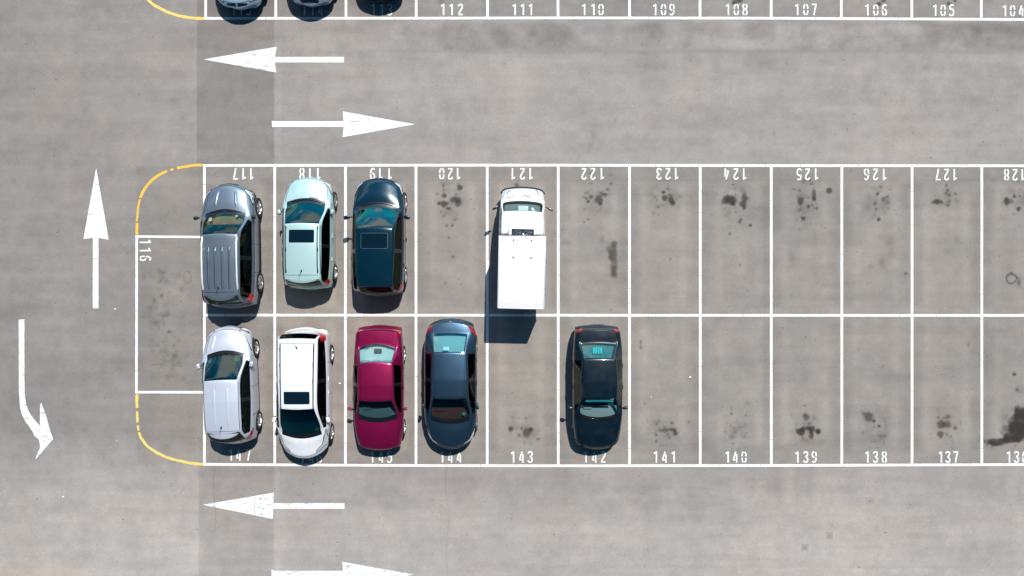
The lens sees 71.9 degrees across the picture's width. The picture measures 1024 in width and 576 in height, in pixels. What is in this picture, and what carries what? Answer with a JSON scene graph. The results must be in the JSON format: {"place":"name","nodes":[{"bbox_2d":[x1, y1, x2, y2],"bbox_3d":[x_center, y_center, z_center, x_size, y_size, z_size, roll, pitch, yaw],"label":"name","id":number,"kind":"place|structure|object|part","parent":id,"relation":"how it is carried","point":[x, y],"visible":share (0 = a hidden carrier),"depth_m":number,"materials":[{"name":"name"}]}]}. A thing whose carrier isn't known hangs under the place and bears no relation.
{"place":"outdoors","nodes":[
{"label":"outdoors","id":0,"kind":"place"},
{"bbox_2d":[0,0,1023,575],"bbox_3d":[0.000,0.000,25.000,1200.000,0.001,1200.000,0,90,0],"label":"asphalt","id":1,"kind":"structure","parent":0,"point":[128,100],"depth_m":25.00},
{"bbox_2d":[19,319,52,459],"bbox_3d":[-17.112,3.589,24.996,0.883,0.001,4.952,-14,90,0],"label":"lane arrow","id":2,"kind":"object","parent":1,"relation":"on","point":[42,433],"visible":1,"depth_m":25.00,"materials":[{"name":"white paint"}]},
{"bbox_2d":[84,170,108,307],"bbox_3d":[-14.722,-1.763,24.994,0.891,0.003,4.962,0,90,0],"label":"lane arrow","id":3,"kind":"object","parent":1,"relation":"on","point":[95,228],"visible":1,"depth_m":25.00,"materials":[{"name":"white paint"}]},
{"bbox_2d":[140,240,150,260],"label":"bay number","id":4,"kind":"object","parent":1,"relation":"on","point":[145,250],"visible":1,"depth_m":25.00,"materials":[{"name":"white paint"}]},
{"bbox_2d":[135,394,202,465],"bbox_3d":[-12.470,5.345,24.996,1.069,0.001,3.470,-43,90,0],"label":"kerb line","id":5,"kind":"object","parent":1,"relation":"on","point":[157,452],"visible":1,"depth_m":25.00,"materials":[{"name":"yellow paint"}]},
{"bbox_2d":[135,164,202,233],"bbox_3d":[-12.458,-3.451,24.996,1.020,0.001,3.449,43,90,0],"label":"kerb line","id":6,"kind":"object","parent":1,"relation":"on","point":[157,176],"visible":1,"depth_m":25.00,"materials":[{"name":"yellow paint"}]},
{"bbox_2d":[147,0,203,19],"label":"kerb line","id":7,"kind":"object","parent":1,"relation":"on","point":[172,13],"visible":1,"depth_m":25.00,"materials":[{"name":"yellow paint"}]},
{"bbox_2d":[193,183,263,308],"bbox_3d":[-9.690,-1.444,24.081,2.096,1.837,4.333,-1,90,0],"label":"suv","id":8,"kind":"object","parent":1,"relation":"on","point":[230,256],"visible":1,"depth_m":23.84,"materials":[{"name":"grey metal"}]},
{"bbox_3d":[-9.657,0.410,23.637,1.135,0.484,0.298,-1,90,0],"label":"rear window","id":9,"kind":"part","parent":8,"relation":"part of","materials":[{"name":"black glass"}]},
{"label":"side window","id":10,"kind":"part","parent":8,"relation":"part of","materials":[{"name":"black glass"}]},
{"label":"side window","id":11,"kind":"part","parent":8,"relation":"part of","materials":[{"name":"black glass"}]},
{"bbox_2d":[196,325,262,443],"bbox_3d":[-9.699,3.354,24.145,1.944,1.710,4.114,-2,90,0],"label":"hatchback","id":12,"kind":"object","parent":1,"relation":"on","point":[230,389],"visible":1,"depth_m":23.80,"materials":[{"name":"silver metal"}]},
{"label":"rear window","id":13,"kind":"part","parent":12,"relation":"part of","materials":[{"name":"black glass"}]},
{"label":"side window","id":14,"kind":"part","parent":12,"relation":"part of","materials":[{"name":"black glass"}]},
{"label":"side window","id":15,"kind":"part","parent":12,"relation":"part of","materials":[{"name":"black glass"}]},
{"bbox_2d":[218,0,261,10],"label":"sedan","id":16,"kind":"object","parent":1,"relation":"on","point":[241,5],"visible":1,"depth_m":24.38,"materials":[{"name":"blue metal"}]},
{"bbox_2d":[229,449,250,460],"bbox_3d":[-9.645,5.909,24.995,0.788,0.001,0.413,0,90,0],"label":"bay number","id":17,"kind":"object","parent":1,"relation":"on","point":[239,453],"visible":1,"depth_m":25.00,"materials":[{"name":"white paint"}]},
{"bbox_2d":[233,168,253,179],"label":"bay number","id":18,"kind":"object","parent":1,"relation":"on","point":[243,177],"visible":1,"depth_m":25.00,"materials":[{"name":"white paint"}]},
{"bbox_2d":[204,47,343,71],"bbox_3d":[-8.436,-8.082,24.996,4.986,0.001,0.910,0,90,0],"label":"lane arrow","id":19,"kind":"object","parent":1,"relation":"on","point":[266,59],"visible":1,"depth_m":25.00,"materials":[{"name":"white paint"}]},
{"bbox_2d":[204,493,344,518],"bbox_3d":[-8.435,7.707,24.994,5.019,0.003,0.937,0,90,0],"label":"lane arrow","id":20,"kind":"object","parent":1,"relation":"on","point":[263,505],"visible":1,"depth_m":25.00,"materials":[{"name":"white paint"}]},
{"bbox_2d":[272,327,333,458],"bbox_3d":[-7.150,3.623,24.124,1.969,1.752,4.549,0,90,0],"label":"people carrier","id":21,"kind":"object","parent":1,"relation":"on","point":[303,418],"visible":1,"depth_m":23.64,"materials":[{"name":"white paint"}]},
{"bbox_2d":[277,385,278,426],"bbox_3d":[-7.892,3.963,23.780,0.185,0.478,1.554,0,90,0],"label":"side window","id":22,"kind":"structure","parent":21,"relation":"in","point":[277,385],"depth_m":23.83,"materials":[{"name":"glass"}]},
{"bbox_2d":[280,334,317,338],"bbox_3d":[-7.150,1.612,23.652,1.220,0.337,0.150,0,90,0],"label":"rear window","id":23,"kind":"structure","parent":21,"relation":"in","point":[313,336],"depth_m":23.65,"materials":[{"name":"black glass"}]},
{"bbox_2d":[317,338,325,378],"bbox_3d":[-6.400,2.353,23.754,0.167,0.428,1.409,0,90,0],"label":"side window","id":24,"kind":"structure","parent":21,"relation":"in","point":[321,347],"depth_m":23.74,"materials":[{"name":"black glass"}]},
{"bbox_2d":[317,382,325,426],"bbox_3d":[-6.408,3.963,23.780,0.185,0.478,1.554,0,90,0],"label":"side window","id":25,"kind":"structure","parent":21,"relation":"in","point":[321,387],"depth_m":23.81,"materials":[{"name":"black glass"}]},
{"bbox_2d":[277,177,337,289],"bbox_3d":[-7.000,-1.885,24.142,1.929,1.715,3.905,0,90,0],"label":"people carrier","id":26,"kind":"object","parent":1,"relation":"on","point":[310,204],"visible":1,"depth_m":23.75,"materials":[{"name":"green paint"}]},
{"bbox_2d":[282,209,283,243],"bbox_3d":[-7.720,-2.089,23.808,0.169,0.456,1.227,0,90,0],"label":"side window","id":27,"kind":"structure","parent":26,"relation":"in","point":[283,209],"depth_m":23.94,"materials":[{"name":"glass"}]},
{"bbox_2d":[321,248,329,281],"bbox_3d":[-6.289,-0.780,23.786,0.163,0.414,1.150,1,90,0],"label":"side window","id":28,"kind":"structure","parent":26,"relation":"in","point":[324,251],"depth_m":23.78,"materials":[{"name":"black glass"}]},
{"bbox_2d":[321,209,329,243],"bbox_3d":[-6.280,-2.089,23.808,0.169,0.456,1.227,0,90,0],"label":"side window","id":29,"kind":"structure","parent":26,"relation":"in","point":[325,235],"depth_m":23.84,"materials":[{"name":"black glass"}]},
{"bbox_2d":[299,168,320,178],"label":"bay number","id":30,"kind":"object","parent":1,"relation":"on","point":[318,177],"visible":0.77,"depth_m":25.00,"materials":[{"name":"white paint"}]},
{"bbox_2d":[302,6,321,14],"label":"bay number","id":31,"kind":"object","parent":1,"relation":"on","point":[313,10],"visible":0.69,"depth_m":25.00,"materials":[{"name":"white paint"}]},
{"bbox_2d":[302,455,321,462],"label":"bay number","id":32,"kind":"object","parent":1,"relation":"on","point":[312,459],"visible":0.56,"depth_m":25.00,"materials":[{"name":"white paint"}]},
{"bbox_2d":[293,0,331,6],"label":"sedan","id":33,"kind":"object","parent":1,"relation":"on","point":[312,3],"visible":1,"depth_m":24.43,"materials":[{"name":"blue metal"}]},
{"bbox_2d":[272,112,412,136],"bbox_3d":[-5.966,-5.792,24.994,5.066,0.003,0.914,0,90,0],"label":"lane arrow","id":34,"kind":"object","parent":1,"relation":"on","point":[353,124],"visible":1,"depth_m":25.00,"materials":[{"name":"white paint"}]},
{"bbox_2d":[271,562,413,575],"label":"lane arrow","id":35,"kind":"object","parent":1,"relation":"on","point":[350,569],"visible":1,"depth_m":25.00,"materials":[{"name":"white paint"}]},
{"bbox_2d":[343,178,409,296],"bbox_3d":[-4.570,-1.756,24.190,2.247,1.620,4.118,0,90,0],"label":"suv","id":36,"kind":"object","parent":1,"relation":"on","point":[379,216],"visible":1,"depth_m":23.82,"materials":[{"name":"teal paint"}]},
{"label":"side window","id":37,"kind":"part","parent":36,"relation":"part of","materials":[{"name":"black glass"}]},
{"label":"side window","id":38,"kind":"part","parent":36,"relation":"part of","materials":[{"name":"black glass"}]},
{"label":"rear window","id":39,"kind":"part","parent":36,"relation":"part of","materials":[{"name":"black glass"}]},
{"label":"side window","id":40,"kind":"part","parent":36,"relation":"part of","materials":[{"name":"black glass"}]},
{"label":"side window","id":41,"kind":"part","parent":36,"relation":"part of","materials":[{"name":"black glass"}]},
{"bbox_2d":[347,325,406,449],"bbox_3d":[-4.580,3.449,24.302,2.040,1.396,4.351,0,90,0],"label":"sedan","id":42,"kind":"object","parent":1,"relation":"on","point":[379,378],"visible":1,"depth_m":24.04,"materials":[{"name":"red paint"}]},
{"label":"side window","id":43,"kind":"part","parent":42,"relation":"part of","materials":[{"name":"black glass"}]},
{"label":"side window","id":44,"kind":"part","parent":42,"relation":"part of","materials":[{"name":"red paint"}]},
{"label":"side window","id":45,"kind":"part","parent":42,"relation":"part of","materials":[{"name":"black glass"}]},
{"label":"side window","id":46,"kind":"part","parent":42,"relation":"part of","materials":[{"name":"black glass"}]},
{"bbox_2d":[370,168,391,178],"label":"bay number","id":47,"kind":"object","parent":1,"relation":"on","point":[389,177],"visible":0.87,"depth_m":25.00,"materials":[{"name":"white paint"}]},
{"bbox_2d":[370,451,391,462],"bbox_3d":[-4.638,5.985,24.995,0.798,0.001,0.423,0,90,0],"label":"bay number","id":48,"kind":"object","parent":1,"relation":"on","point":[388,452],"visible":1,"depth_m":25.00,"materials":[{"name":"white paint"}]},
{"bbox_2d":[371,4,391,15],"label":"bay number","id":49,"kind":"object","parent":1,"relation":"on","point":[373,5],"visible":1,"depth_m":25.00,"materials":[{"name":"white paint"}]},
{"bbox_2d":[439,168,459,179],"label":"bay number","id":50,"kind":"object","parent":1,"relation":"on","point":[451,169],"visible":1,"depth_m":25.00,"materials":[{"name":"white paint"}]},
{"bbox_2d":[421,317,478,448],"bbox_3d":[-2.100,3.301,24.293,1.970,1.415,4.553,0,90,0],"label":"sedan","id":51,"kind":"object","parent":1,"relation":"on","point":[451,406],"visible":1,"depth_m":24.02,"materials":[{"name":"blue paint"}]},
{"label":"side window","id":52,"kind":"part","parent":51,"relation":"part of","materials":[{"name":"black glass"}]},
{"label":"side window","id":53,"kind":"part","parent":51,"relation":"part of","materials":[{"name":"black glass"}]},
{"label":"side window","id":54,"kind":"part","parent":51,"relation":"part of","materials":[{"name":"black glass"}]},
{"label":"side window","id":55,"kind":"part","parent":51,"relation":"part of","materials":[{"name":"black glass"}]},
{"bbox_2d":[440,451,460,462],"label":"bay number","id":56,"kind":"object","parent":1,"relation":"on","point":[451,456],"visible":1,"depth_m":25.00,"materials":[{"name":"white paint"}]},
{"bbox_2d":[441,4,462,14],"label":"bay number","id":57,"kind":"object","parent":1,"relation":"on","point":[451,5],"visible":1,"depth_m":25.00,"materials":[{"name":"white paint"}]},
{"bbox_2d":[512,4,531,14],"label":"bay number","id":58,"kind":"object","parent":1,"relation":"on","point":[514,5],"visible":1,"depth_m":25.00,"materials":[{"name":"white paint"}]},
{"bbox_2d":[511,451,532,462],"bbox_3d":[0.348,5.982,24.995,0.790,0.001,0.418,0,90,0],"label":"bay number","id":59,"kind":"object","parent":1,"relation":"on","point":[522,459],"visible":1,"depth_m":25.00,"materials":[{"name":"white paint"}]},
{"bbox_2d":[492,186,552,309],"bbox_3d":[0.332,-1.418,23.942,2.041,2.115,4.204,1,90,0],"label":"box truck","id":60,"kind":"object","parent":1,"relation":"on","point":[521,259],"visible":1,"depth_m":22.93,"materials":[{"name":"white paint"}]},
{"bbox_2d":[512,168,532,179],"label":"bay number","id":61,"kind":"object","parent":1,"relation":"on","point":[530,177],"visible":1,"depth_m":25.00,"materials":[{"name":"white paint"}]},
{"bbox_2d":[135,164,1023,466],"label":"bay lines","id":62,"kind":"object","parent":1,"relation":"on","point":[629,314],"visible":0.98,"depth_m":25.00,"materials":[{"name":"white paint"}]},
{"bbox_2d":[581,168,603,179],"bbox_3d":[2.861,-4.040,24.996,0.813,0.001,0.414,0,90,0],"label":"bay number","id":63,"kind":"object","parent":1,"relation":"on","point":[584,169],"visible":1,"depth_m":25.00,"materials":[{"name":"white paint"}]},
{"bbox_2d":[582,4,603,14],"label":"bay number","id":64,"kind":"object","parent":1,"relation":"on","point":[593,5],"visible":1,"depth_m":25.00,"materials":[{"name":"white paint"}]},
{"bbox_2d":[583,451,605,462],"bbox_3d":[2.920,5.977,24.995,0.804,0.001,0.412,0,90,0],"label":"bay number","id":65,"kind":"object","parent":1,"relation":"on","point":[585,453],"visible":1,"depth_m":25.00,"materials":[{"name":"white paint"}]},
{"bbox_2d":[569,324,627,448],"bbox_3d":[2.940,3.426,24.312,2.021,1.376,4.329,0,90,0],"label":"sedan","id":66,"kind":"object","parent":1,"relation":"on","point":[597,407],"visible":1,"depth_m":24.12,"materials":[{"name":"black paint"}]},
{"bbox_2d":[204,0,1023,20],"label":"bay lines","id":67,"kind":"object","parent":1,"relation":"on","point":[771,17],"visible":1,"depth_m":25.00,"materials":[{"name":"white paint"}]},
{"bbox_2d":[653,4,674,15],"bbox_3d":[5.367,-9.853,24.995,0.776,0.002,0.419,0,90,0],"label":"bay number","id":68,"kind":"object","parent":1,"relation":"on","point":[665,8],"visible":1,"depth_m":25.00,"materials":[{"name":"white paint"}]},
{"bbox_2d":[654,451,674,462],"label":"bay number","id":69,"kind":"object","parent":1,"relation":"on","point":[665,455],"visible":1,"depth_m":25.00,"materials":[{"name":"white paint"}]},
{"bbox_2d":[656,168,678,179],"bbox_3d":[5.502,-4.042,24.996,0.787,0.001,0.424,0,90,0],"label":"bay number","id":70,"kind":"object","parent":1,"relation":"on","point":[668,169],"visible":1,"depth_m":25.00,"materials":[{"name":"white paint"}]},
{"bbox_2d":[724,168,745,179],"bbox_3d":[7.910,-4.034,24.995,0.788,0.001,0.414,0,90,0],"label":"bay number","id":71,"kind":"object","parent":1,"relation":"on","point":[727,171],"visible":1,"depth_m":25.00,"materials":[{"name":"white paint"}]},
{"bbox_2d":[725,451,746,462],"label":"bay number","id":72,"kind":"object","parent":1,"relation":"on","point":[727,453],"visible":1,"depth_m":25.00,"materials":[{"name":"white paint"}]},
{"bbox_2d":[726,4,747,14],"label":"bay number","id":73,"kind":"object","parent":1,"relation":"on","point":[738,10],"visible":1,"depth_m":25.00,"materials":[{"name":"white paint"}]},
{"bbox_2d":[795,451,816,462],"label":"bay number","id":74,"kind":"object","parent":1,"relation":"on","point":[797,453],"visible":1,"depth_m":25.00,"materials":[{"name":"white paint"}]},
{"bbox_2d":[795,4,816,14],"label":"bay number","id":75,"kind":"object","parent":1,"relation":"on","point":[807,8],"visible":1,"depth_m":25.00,"materials":[{"name":"white paint"}]},
{"bbox_2d":[797,168,817,179],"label":"bay number","id":76,"kind":"object","parent":1,"relation":"on","point":[808,169],"visible":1,"depth_m":25.00,"materials":[{"name":"white paint"}]},
{"bbox_2d":[864,169,885,179],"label":"bay number","id":77,"kind":"object","parent":1,"relation":"on","point":[873,175],"visible":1,"depth_m":25.00,"materials":[{"name":"white paint"}]},
{"bbox_2d":[865,451,886,462],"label":"bay number","id":78,"kind":"object","parent":1,"relation":"on","point":[867,452],"visible":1,"depth_m":25.00,"materials":[{"name":"white paint"}]},
{"bbox_2d":[865,4,886,15],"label":"bay number","id":79,"kind":"object","parent":1,"relation":"on","point":[867,5],"visible":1,"depth_m":25.00,"materials":[{"name":"white paint"}]},
{"bbox_2d":[933,4,953,15],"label":"bay number","id":80,"kind":"object","parent":1,"relation":"on","point":[950,8],"visible":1,"depth_m":25.00,"materials":[{"name":"white paint"}]},
{"bbox_2d":[936,169,956,179],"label":"bay number","id":81,"kind":"object","parent":1,"relation":"on","point":[945,175],"visible":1,"depth_m":25.00,"materials":[{"name":"white paint"}]},
{"bbox_2d":[939,451,957,462],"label":"bay number","id":82,"kind":"object","parent":1,"relation":"on","point":[946,452],"visible":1,"depth_m":25.00,"materials":[{"name":"white paint"}]},
{"bbox_2d":[1003,5,1022,15],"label":"bay number","id":83,"kind":"object","parent":1,"relation":"on","point":[1014,9],"visible":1,"depth_m":25.00,"materials":[{"name":"white paint"}]},
{"bbox_2d":[1004,169,1023,180],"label":"bay number","id":84,"kind":"object","parent":1,"relation":"on","point":[1022,178],"visible":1,"depth_m":25.00,"materials":[{"name":"white paint"}]},
{"bbox_2d":[1007,451,1023,462],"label":"bay number","id":85,"kind":"object","parent":1,"relation":"on","point":[1016,456],"visible":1,"depth_m":25.00,"materials":[{"name":"white paint"}]}
]}

